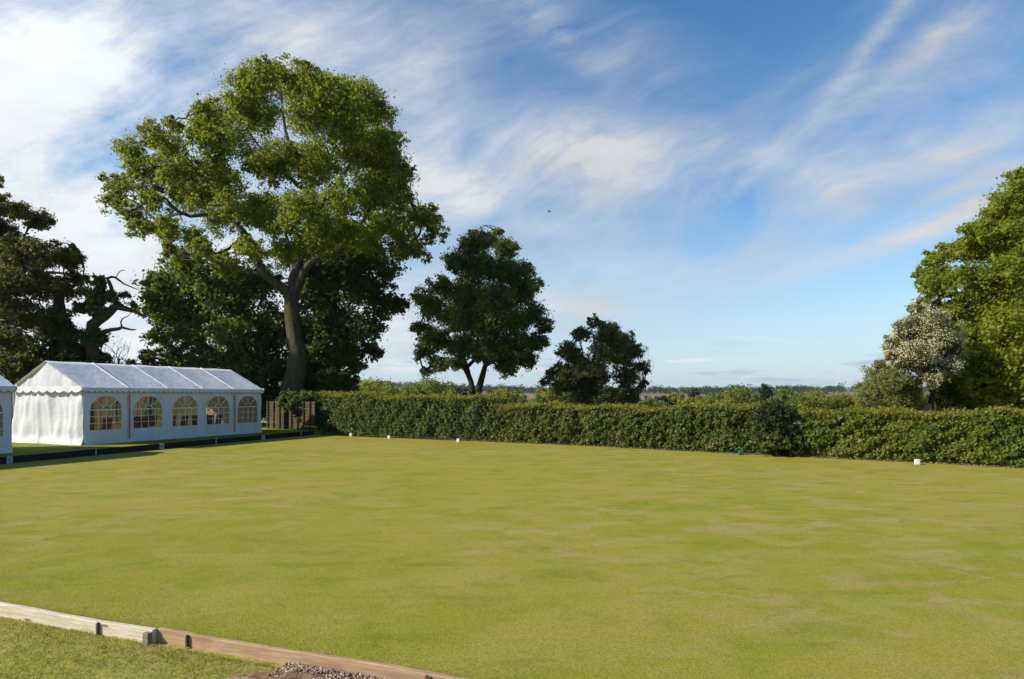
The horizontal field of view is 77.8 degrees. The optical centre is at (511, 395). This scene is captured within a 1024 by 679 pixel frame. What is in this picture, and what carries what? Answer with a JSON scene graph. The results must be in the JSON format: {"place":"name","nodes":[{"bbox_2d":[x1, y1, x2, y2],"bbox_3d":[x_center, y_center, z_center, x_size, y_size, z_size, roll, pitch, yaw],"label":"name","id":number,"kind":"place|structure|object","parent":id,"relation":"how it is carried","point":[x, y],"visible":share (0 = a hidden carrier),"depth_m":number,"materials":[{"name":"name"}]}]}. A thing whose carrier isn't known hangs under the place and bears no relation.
{"place":"outdoors","nodes":[
{"label":"outdoors","id":0,"kind":"place"},
{"bbox_2d":[0,617,281,678],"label":"rough grass","id":1,"kind":"structure","parent":0,"point":[31,624],"depth_m":4.80,"materials":[{"name":"green plant"}]},
{"bbox_2d":[0,423,337,456],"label":"grass bank","id":2,"kind":"structure","parent":0,"point":[27,448],"depth_m":22.42,"materials":[{"name":"green plant"}]},
{"bbox_2d":[0,375,16,453],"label":"marquee","id":3,"kind":"object","parent":2,"relation":"on","point":[7,388],"visible":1,"depth_m":19.10,"materials":[{"name":"white fabric"}]},
{"bbox_2d":[0,346,47,428],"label":"elder shrub","id":4,"kind":"object","parent":2,"relation":"on","point":[14,369],"visible":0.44,"depth_m":31.42,"materials":[{"name":"green plant"}]},
{"bbox_2d":[0,176,90,355],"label":"spreading oak","id":5,"kind":"object","parent":2,"relation":"on","point":[33,258],"visible":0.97,"depth_m":33.58,"materials":[{"name":"green plant"}]},
{"bbox_2d":[23,290,86,374],"bbox_3d":[-25.974,-2.090,36.086,5.468,7.838,4.394,0,0,0],"label":"broken tree","id":6,"kind":"object","parent":2,"relation":"on","point":[65,346],"visible":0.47,"depth_m":34.88,"materials":[{"name":"green plant"}]},
{"bbox_2d":[83,419,94,443],"bbox_3d":[-15.434,1.286,22.971,0.458,0.890,0.426,0,0,23],"label":"plastic chair","id":7,"kind":"object","parent":2,"relation":"on","point":[92,426],"visible":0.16,"depth_m":23.00,"materials":[{"name":"plastic"}]},
{"bbox_2d":[100,418,112,429],"bbox_3d":[-15.153,1.286,23.508,0.458,0.890,0.426,0,0,10],"label":"plastic chair","id":8,"kind":"object","parent":2,"relation":"on","point":[109,422],"visible":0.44,"depth_m":23.48,"materials":[{"name":"plastic"}]},
{"bbox_2d":[71,270,148,418],"bbox_3d":[-22.633,-2.506,35.000,5.204,8.689,2.952,0,0,41],"label":"stag headed tree","id":9,"kind":"object","parent":2,"relation":"on","point":[92,338],"visible":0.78,"depth_m":34.27,"materials":[{"name":"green plant"}]},
{"bbox_2d":[103,337,130,423],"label":"bare sapling","id":10,"kind":"object","parent":2,"relation":"on","point":[118,359],"visible":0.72,"depth_m":34.02,"materials":[{"name":"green plant"}]},
{"bbox_2d":[121,417,136,428],"bbox_3d":[-14.720,1.286,24.402,0.458,0.890,0.426,0,0,40],"label":"plastic chair","id":11,"kind":"object","parent":2,"relation":"on","point":[135,421],"visible":0.25,"depth_m":24.38,"materials":[{"name":"plastic"}]},
{"bbox_2d":[12,361,263,444],"bbox_3d":[-15.180,0.226,26.689,4.214,3.008,8.572,0,0,23],"label":"marquee","id":12,"kind":"object","parent":2,"relation":"on","point":[53,401],"visible":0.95,"depth_m":24.03,"materials":[{"name":"white fabric"}]},
{"bbox_2d":[90,395,121,429],"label":"window","id":13,"kind":"structure","parent":12,"relation":"in","point":[98,416],"depth_m":22.86,"materials":[{"name":"white plastic"}]},
{"bbox_2d":[105,398,120,423],"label":"window","id":14,"kind":"structure","parent":12,"relation":"in","point":[118,418],"depth_m":27.40,"materials":[{"name":"white plastic"}]},
{"bbox_2d":[134,395,162,427],"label":"window","id":15,"kind":"structure","parent":12,"relation":"in","point":[141,421],"depth_m":24.38,"materials":[{"name":"white plastic"}]},
{"bbox_2d":[141,396,161,406],"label":"window","id":16,"kind":"structure","parent":12,"relation":"in","point":[149,396],"depth_m":28.92,"materials":[{"name":"white plastic"}]},
{"bbox_2d":[174,396,194,420],"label":"window","id":17,"kind":"structure","parent":12,"relation":"in","point":[184,396],"depth_m":30.52,"materials":[{"name":"white plastic"}]},
{"bbox_2d":[172,395,197,425],"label":"window","id":18,"kind":"structure","parent":12,"relation":"in","point":[191,419],"depth_m":25.90,"materials":[{"name":"white plastic"}]},
{"bbox_2d":[207,395,229,423],"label":"window","id":19,"kind":"structure","parent":12,"relation":"in","point":[218,418],"depth_m":27.42,"materials":[{"name":"white plastic"}]},
{"bbox_2d":[238,395,257,417],"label":"window","id":20,"kind":"structure","parent":12,"relation":"in","point":[247,395],"depth_m":28.91,"materials":[{"name":"white plastic"}]},
{"bbox_2d":[137,416,142,427],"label":"plastic chair","id":21,"kind":"object","parent":2,"relation":"on","point":[138,423],"visible":0.23,"depth_m":25.43,"materials":[{"name":"plastic"}]},
{"bbox_2d":[140,417,150,427],"bbox_3d":[-14.549,1.286,24.934,0.458,0.890,0.426,0,0,13],"label":"plastic chair","id":22,"kind":"object","parent":2,"relation":"on","point":[144,424],"visible":0.38,"depth_m":24.86,"materials":[{"name":"plastic"}]},
{"bbox_2d":[146,415,156,426],"bbox_3d":[-15.321,1.286,26.829,0.458,0.890,0.426,0,0,37],"label":"plastic chair","id":23,"kind":"object","parent":2,"relation":"on","point":[152,420],"visible":0.5,"depth_m":26.76,"materials":[{"name":"plastic"}]},
{"bbox_2d":[161,416,175,426],"bbox_3d":[-14.057,1.286,25.968,0.458,0.890,0.426,0,0,38],"label":"plastic chair","id":24,"kind":"object","parent":2,"relation":"on","point":[174,420],"visible":0.15,"depth_m":25.96,"materials":[{"name":"plastic"}]},
{"bbox_2d":[180,416,187,425],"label":"plastic chair","id":25,"kind":"object","parent":2,"relation":"on","point":[183,421],"visible":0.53,"depth_m":26.46,"materials":[{"name":"plastic"}]},
{"bbox_2d":[186,415,197,425],"bbox_3d":[-13.641,1.286,27.206,0.458,0.890,0.426,0,0,30],"label":"plastic chair","id":26,"kind":"object","parent":2,"relation":"on","point":[194,422],"visible":0.24,"depth_m":27.03,"materials":[{"name":"plastic"}]},
{"bbox_2d":[206,415,214,424],"bbox_3d":[-13.315,1.286,27.720,0.458,0.890,0.426,0,0,30],"label":"plastic chair","id":27,"kind":"object","parent":2,"relation":"on","point":[210,420],"visible":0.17,"depth_m":27.64,"materials":[{"name":"plastic"}]},
{"bbox_2d":[215,414,221,423],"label":"plastic chair","id":28,"kind":"object","parent":2,"relation":"on","point":[220,416],"visible":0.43,"depth_m":28.20,"materials":[{"name":"plastic"}]},
{"bbox_2d":[94,51,451,422],"bbox_3d":[-15.619,-11.454,38.524,24.161,26.782,21.899,0,0,0],"label":"oak tree","id":29,"kind":"object","parent":2,"relation":"on","point":[350,112],"visible":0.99,"depth_m":31.71,"materials":[{"name":"green plant"}]},
{"bbox_2d":[267,399,314,429],"bbox_3d":[-11.372,0.950,32.326,3.731,1.560,0.196,0,0,32],"label":"wooden fence","id":30,"kind":"object","parent":2,"relation":"on","point":[276,417],"visible":0.73,"depth_m":32.37,"materials":[{"name":"brown wood"}]},
{"bbox_2d":[275,389,319,420],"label":"viburnum shrub","id":31,"kind":"object","parent":2,"relation":"on","point":[291,398],"visible":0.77,"depth_m":32.03,"materials":[{"name":"green plant"}]},
{"bbox_2d":[0,384,1015,678],"bbox_3d":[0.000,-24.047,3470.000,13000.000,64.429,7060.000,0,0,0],"label":"ground","id":32,"kind":"structure","parent":0,"point":[96,664],"depth_m":4.81,"materials":[{"name":"green plant"}]},
{"bbox_2d":[0,602,157,643],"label":"timber edging","id":33,"kind":"object","parent":32,"relation":"on","point":[131,632],"visible":0.89,"depth_m":5.34,"materials":[{"name":"beige wood"}]},
{"bbox_2d":[142,631,151,645],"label":"timber block","id":34,"kind":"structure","parent":32,"relation":"on","point":[147,636],"depth_m":5.03,"materials":[{"name":"grey wood"}]},
{"bbox_2d":[121,348,182,416],"bbox_3d":[-22.804,-0.518,40.381,3.368,5.104,5.942,0,0,-33],"label":"bramble shrub","id":35,"kind":"object","parent":32,"relation":"on","point":[149,359],"visible":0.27,"depth_m":38.87,"materials":[{"name":"green plant"}]},
{"bbox_2d":[0,431,313,463],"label":"ditch board","id":36,"kind":"object","parent":32,"relation":"on","point":[50,456],"visible":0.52,"depth_m":21.64,"materials":[{"name":"black wood"}]},
{"bbox_2d":[6,456,12,463],"bbox_3d":[-14.029,1.800,17.730,0.149,0.200,0.069,0,0,-33],"label":"number marker","id":37,"kind":"object","parent":36,"relation":"attached to","point":[9,459],"visible":1,"depth_m":17.71,"materials":[{"name":"grey plastic"}]},
{"bbox_2d":[129,245,287,390],"bbox_3d":[-19.894,-3.960,43.995,11.114,12.013,15.742,0,0,-33],"label":"lime tree","id":38,"kind":"object","parent":32,"relation":"on","point":[169,303],"visible":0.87,"depth_m":39.74,"materials":[{"name":"green plant"}]},
{"bbox_2d":[208,353,285,422],"bbox_3d":[-16.849,-0.399,40.447,5.638,4.901,7.901,0,0,-27],"label":"holly bush","id":39,"kind":"object","parent":32,"relation":"on","point":[267,374],"visible":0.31,"depth_m":38.60,"materials":[{"name":"green plant"}]},
{"bbox_2d":[227,669,336,678],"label":"soil","id":40,"kind":"structure","parent":32,"relation":"on","point":[261,675],"depth_m":4.38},
{"bbox_2d":[157,627,468,678],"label":"timber edging","id":41,"kind":"object","parent":32,"relation":"on","point":[260,652],"visible":0.91,"depth_m":4.66,"materials":[{"name":"brown wood"}]},
{"bbox_2d":[302,372,360,424],"bbox_3d":[-11.935,0.247,40.885,4.479,4.331,6.559,0,0,-19],"label":"laurel bush","id":42,"kind":"object","parent":32,"relation":"on","point":[352,386],"visible":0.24,"depth_m":39.11,"materials":[{"name":"green plant"}]},
{"bbox_2d":[279,220,412,392],"bbox_3d":[-11.507,-5.304,42.567,10.395,14.645,11.473,0,0,0],"label":"ivy clad tree","id":43,"kind":"object","parent":32,"relation":"on","point":[333,348],"visible":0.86,"depth_m":39.23,"materials":[{"name":"green plant"}]},
{"bbox_2d":[313,389,392,436],"bbox_3d":[-8.012,0.849,31.643,4.566,2.341,1.970,0,0,34],"label":"clipped hedge","id":44,"kind":"object","parent":32,"relation":"on","point":[342,412],"visible":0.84,"depth_m":31.02,"materials":[{"name":"green plant"}]},
{"bbox_2d":[357,376,388,392],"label":"valley bush","id":45,"kind":"object","parent":32,"relation":"on","point":[366,386],"visible":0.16,"depth_m":68.81,"materials":[{"name":"green plant"}]},
{"bbox_2d":[356,378,401,392],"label":"valley bush","id":46,"kind":"object","parent":32,"relation":"on","point":[384,384],"visible":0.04,"depth_m":93.42,"materials":[{"name":"green plant"}]},
{"bbox_2d":[380,384,405,396],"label":"valley bush","id":47,"kind":"object","parent":32,"relation":"on","point":[391,389],"visible":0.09,"depth_m":64.60,"materials":[{"name":"green plant"}]},
{"bbox_2d":[395,380,438,396],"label":"valley bush","id":48,"kind":"object","parent":32,"relation":"on","point":[406,391],"visible":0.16,"depth_m":58.61,"materials":[{"name":"green plant"}]},
{"bbox_2d":[413,375,461,394],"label":"valley bush","id":49,"kind":"object","parent":32,"relation":"on","point":[434,388],"visible":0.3,"depth_m":78.70,"materials":[{"name":"green plant"}]},
{"bbox_2d":[368,392,511,441],"bbox_3d":[-3.407,0.931,28.822,7.007,2.176,2.127,0,0,31],"label":"clipped hedge","id":50,"kind":"object","parent":32,"relation":"on","point":[442,416],"visible":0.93,"depth_m":28.00,"materials":[{"name":"green plant"}]},
{"bbox_2d":[442,387,459,395],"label":"valley bush","id":51,"kind":"object","parent":32,"relation":"on","point":[450,392],"visible":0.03,"depth_m":60.46,"materials":[{"name":"green plant"}]},
{"bbox_2d":[441,387,468,396],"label":"valley bush","id":52,"kind":"object","parent":32,"relation":"on","point":[458,390],"visible":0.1,"depth_m":68.88,"materials":[{"name":"green plant"}]},
{"bbox_2d":[408,224,556,394],"bbox_3d":[-1.954,-4.487,38.039,9.514,13.005,11.298,0,0,0],"label":"maple tree","id":53,"kind":"object","parent":32,"relation":"on","point":[490,316],"visible":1,"depth_m":34.80,"materials":[{"name":"green plant"}]},
{"bbox_2d":[492,382,516,400],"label":"valley bush","id":54,"kind":"object","parent":32,"relation":"on","point":[503,393],"visible":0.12,"depth_m":84.32,"materials":[{"name":"green plant"}]},
{"bbox_2d":[0,435,1023,678],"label":"bowling green","id":55,"kind":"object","parent":32,"relation":"on","point":[944,524],"visible":0.88,"depth_m":7.63,"materials":[{"name":"green plant"}]},
{"bbox_2d":[322,433,1022,467],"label":"leaf litter","id":56,"kind":"object","parent":55,"relation":"on","point":[931,462],"visible":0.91,"depth_m":21.39,"materials":[{"name":"brown plant"}]},
{"bbox_2d":[914,459,919,464],"bbox_3d":[11.143,1.825,17.459,0.138,0.150,0.099,0,0,17],"label":"rink marker","id":57,"kind":"object","parent":55,"relation":"on","point":[916,461],"visible":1,"depth_m":17.42,"materials":[{"name":"white paint"}]},
{"bbox_2d":[509,388,530,403],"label":"valley bush","id":58,"kind":"object","parent":32,"relation":"on","point":[519,398],"visible":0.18,"depth_m":94.02,"materials":[{"name":"green plant"}]},
{"bbox_2d":[529,391,551,403],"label":"valley bush","id":59,"kind":"object","parent":32,"relation":"on","point":[538,399],"visible":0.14,"depth_m":58.88,"materials":[{"name":"green plant"}]},
{"bbox_2d":[536,386,567,402],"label":"valley bush","id":60,"kind":"object","parent":32,"relation":"on","point":[547,393],"visible":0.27,"depth_m":78.93,"materials":[{"name":"green plant"}]},
{"bbox_2d":[537,313,653,405],"bbox_3d":[4.978,-1.447,37.084,7.110,6.893,7.541,0,0,0],"label":"tree","id":61,"kind":"object","parent":32,"relation":"on","point":[582,378],"visible":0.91,"depth_m":34.95,"materials":[{"name":"green plant"}]},
{"bbox_2d":[279,380,928,403],"bbox_3d":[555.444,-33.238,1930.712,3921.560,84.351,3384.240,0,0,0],"label":"distant woods","id":62,"kind":"object","parent":32,"relation":"on","point":[707,389],"visible":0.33,"depth_m":1084.12,"materials":[{"name":"green plant"}]},
{"bbox_2d":[487,399,767,454],"bbox_3d":[3.990,1.063,24.179,11.063,1.920,2.241,0,0,34],"label":"clipped hedge","id":63,"kind":"object","parent":32,"relation":"on","point":[720,427],"visible":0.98,"depth_m":23.08,"materials":[{"name":"green plant"}]},
{"bbox_2d":[639,397,669,407],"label":"valley bush","id":64,"kind":"object","parent":32,"relation":"on","point":[651,402],"visible":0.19,"depth_m":68.95,"materials":[{"name":"green plant"}]},
{"bbox_2d":[654,395,673,407],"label":"valley bush","id":65,"kind":"object","parent":32,"relation":"on","point":[663,397],"visible":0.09,"depth_m":98.55,"materials":[{"name":"green plant"}]},
{"bbox_2d":[661,392,685,404],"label":"valley bush","id":66,"kind":"object","parent":32,"relation":"on","point":[674,397],"visible":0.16,"depth_m":118.34,"materials":[{"name":"green plant"}]},
{"bbox_2d":[674,397,699,405],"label":"valley bush","id":67,"kind":"object","parent":32,"relation":"on","point":[679,401],"visible":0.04,"depth_m":65.94,"materials":[{"name":"green plant"}]},
{"bbox_2d":[683,395,703,402],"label":"valley bush","id":68,"kind":"object","parent":32,"relation":"on","point":[694,399],"visible":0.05,"depth_m":95.56,"materials":[{"name":"green plant"}]},
{"bbox_2d":[687,387,700,398],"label":"valley bush","id":69,"kind":"object","parent":32,"relation":"on","point":[693,393],"visible":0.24,"depth_m":258.15,"materials":[{"name":"green plant"}]},
{"bbox_2d":[698,394,722,404],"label":"valley bush","id":70,"kind":"object","parent":32,"relation":"on","point":[709,398],"visible":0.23,"depth_m":109.56,"materials":[{"name":"green plant"}]},
{"bbox_2d":[712,387,755,405],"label":"valley bush","id":71,"kind":"object","parent":32,"relation":"on","point":[732,397],"visible":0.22,"depth_m":59.41,"materials":[{"name":"green plant"}]},
{"bbox_2d":[731,383,756,401],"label":"valley bush","id":72,"kind":"object","parent":32,"relation":"on","point":[746,391],"visible":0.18,"depth_m":88.39,"materials":[{"name":"green plant"}]},
{"bbox_2d":[750,393,765,401],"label":"valley bush","id":73,"kind":"object","parent":32,"relation":"on","point":[760,395],"visible":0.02,"depth_m":98.88,"materials":[{"name":"green plant"}]},
{"bbox_2d":[758,383,776,401],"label":"valley bush","id":74,"kind":"object","parent":32,"relation":"on","point":[765,388],"visible":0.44,"depth_m":238.68,"materials":[{"name":"green plant"}]},
{"bbox_2d":[748,397,805,455],"bbox_3d":[8.642,1.071,20.843,1.864,2.093,3.018,0,0,22],"label":"yew shrub","id":75,"kind":"object","parent":32,"relation":"on","point":[777,414],"visible":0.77,"depth_m":19.91,"materials":[{"name":"green plant"}]},
{"bbox_2d":[756,431,804,455],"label":"box shrub","id":76,"kind":"object","parent":32,"relation":"on","point":[798,451],"visible":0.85,"depth_m":19.58,"materials":[{"name":"green plant"}]},
{"bbox_2d":[775,388,801,404],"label":"valley bush","id":77,"kind":"object","parent":32,"relation":"on","point":[788,395],"visible":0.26,"depth_m":117.96,"materials":[{"name":"green plant"}]},
{"bbox_2d":[780,422,804,455],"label":"bay shrub","id":78,"kind":"object","parent":32,"relation":"on","point":[795,428],"visible":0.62,"depth_m":19.91,"materials":[{"name":"green plant"}]},
{"bbox_2d":[782,393,806,420],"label":"valley bush","id":79,"kind":"object","parent":32,"relation":"on","point":[793,406],"visible":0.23,"depth_m":62.67,"materials":[{"name":"green plant"}]},
{"bbox_2d":[792,389,842,413],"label":"valley bush","id":80,"kind":"object","parent":32,"relation":"on","point":[817,400],"visible":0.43,"depth_m":56.93,"materials":[{"name":"green plant"}]},
{"bbox_2d":[828,391,855,410],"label":"valley bush","id":81,"kind":"object","parent":32,"relation":"on","point":[847,402],"visible":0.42,"depth_m":54.47,"materials":[{"name":"green plant"}]},
{"bbox_2d":[851,358,930,412],"bbox_3d":[14.321,0.268,23.983,3.031,3.495,4.304,0,0,29],"label":"willow shrub","id":82,"kind":"object","parent":32,"relation":"on","point":[884,389],"visible":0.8,"depth_m":22.88,"materials":[{"name":"green plant"}]},
{"bbox_2d":[800,404,1023,467],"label":"clipped hedge","id":83,"kind":"object","parent":32,"relation":"on","point":[994,435],"visible":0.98,"depth_m":18.07,"materials":[{"name":"green plant"}]},
{"bbox_2d":[879,301,972,412],"bbox_3d":[15.106,-0.744,23.180,3.013,5.505,5.137,0,0,34],"label":"hawthorn tree","id":84,"kind":"object","parent":32,"relation":"on","point":[930,352],"visible":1,"depth_m":21.75,"materials":[{"name":"white plant"}]},
{"bbox_2d":[926,379,972,412],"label":"hazel shrub","id":85,"kind":"object","parent":32,"relation":"on","point":[945,391],"visible":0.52,"depth_m":23.68,"materials":[{"name":"green plant"}]},
{"bbox_2d":[910,164,1023,411],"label":"ash tree","id":86,"kind":"object","parent":32,"relation":"on","point":[994,370],"visible":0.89,"depth_m":22.80,"materials":[{"name":"green plant"}]},
{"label":"soil","id":87,"kind":"structure","parent":32,"relation":"on","visible":0},
{"bbox_2d":[264,661,386,678],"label":"gravel","id":88,"kind":"structure","parent":87,"relation":"on","point":[330,673],"depth_m":4.44,"materials":[{"name":"grey gravel"}]},
{"bbox_2d":[0,501,1023,678],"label":"turf grass","id":89,"kind":"structure","parent":0,"point":[16,590],"depth_m":5.68,"materials":[{"name":"green plant"}]},
{"bbox_2d":[0,0,1023,389],"label":"sky","id":90,"kind":"structure","parent":0,"point":[754,191],"materials":[{"name":"blue"}]},
{"bbox_2d":[489,393,541,399],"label":"ploughed field","id":91,"kind":"structure","parent":0,"point":[529,396],"depth_m":802.06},
{"bbox_2d":[640,394,808,399],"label":"ploughed field","id":92,"kind":"structure","parent":0,"point":[654,395],"depth_m":743.10,"materials":[{"name":"brown soil"}]},
{"bbox_2d":[826,392,925,394],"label":"ploughed field","id":93,"kind":"structure","parent":0,"point":[848,393],"depth_m":966.64,"materials":[{"name":"brown soil"}]}
]}

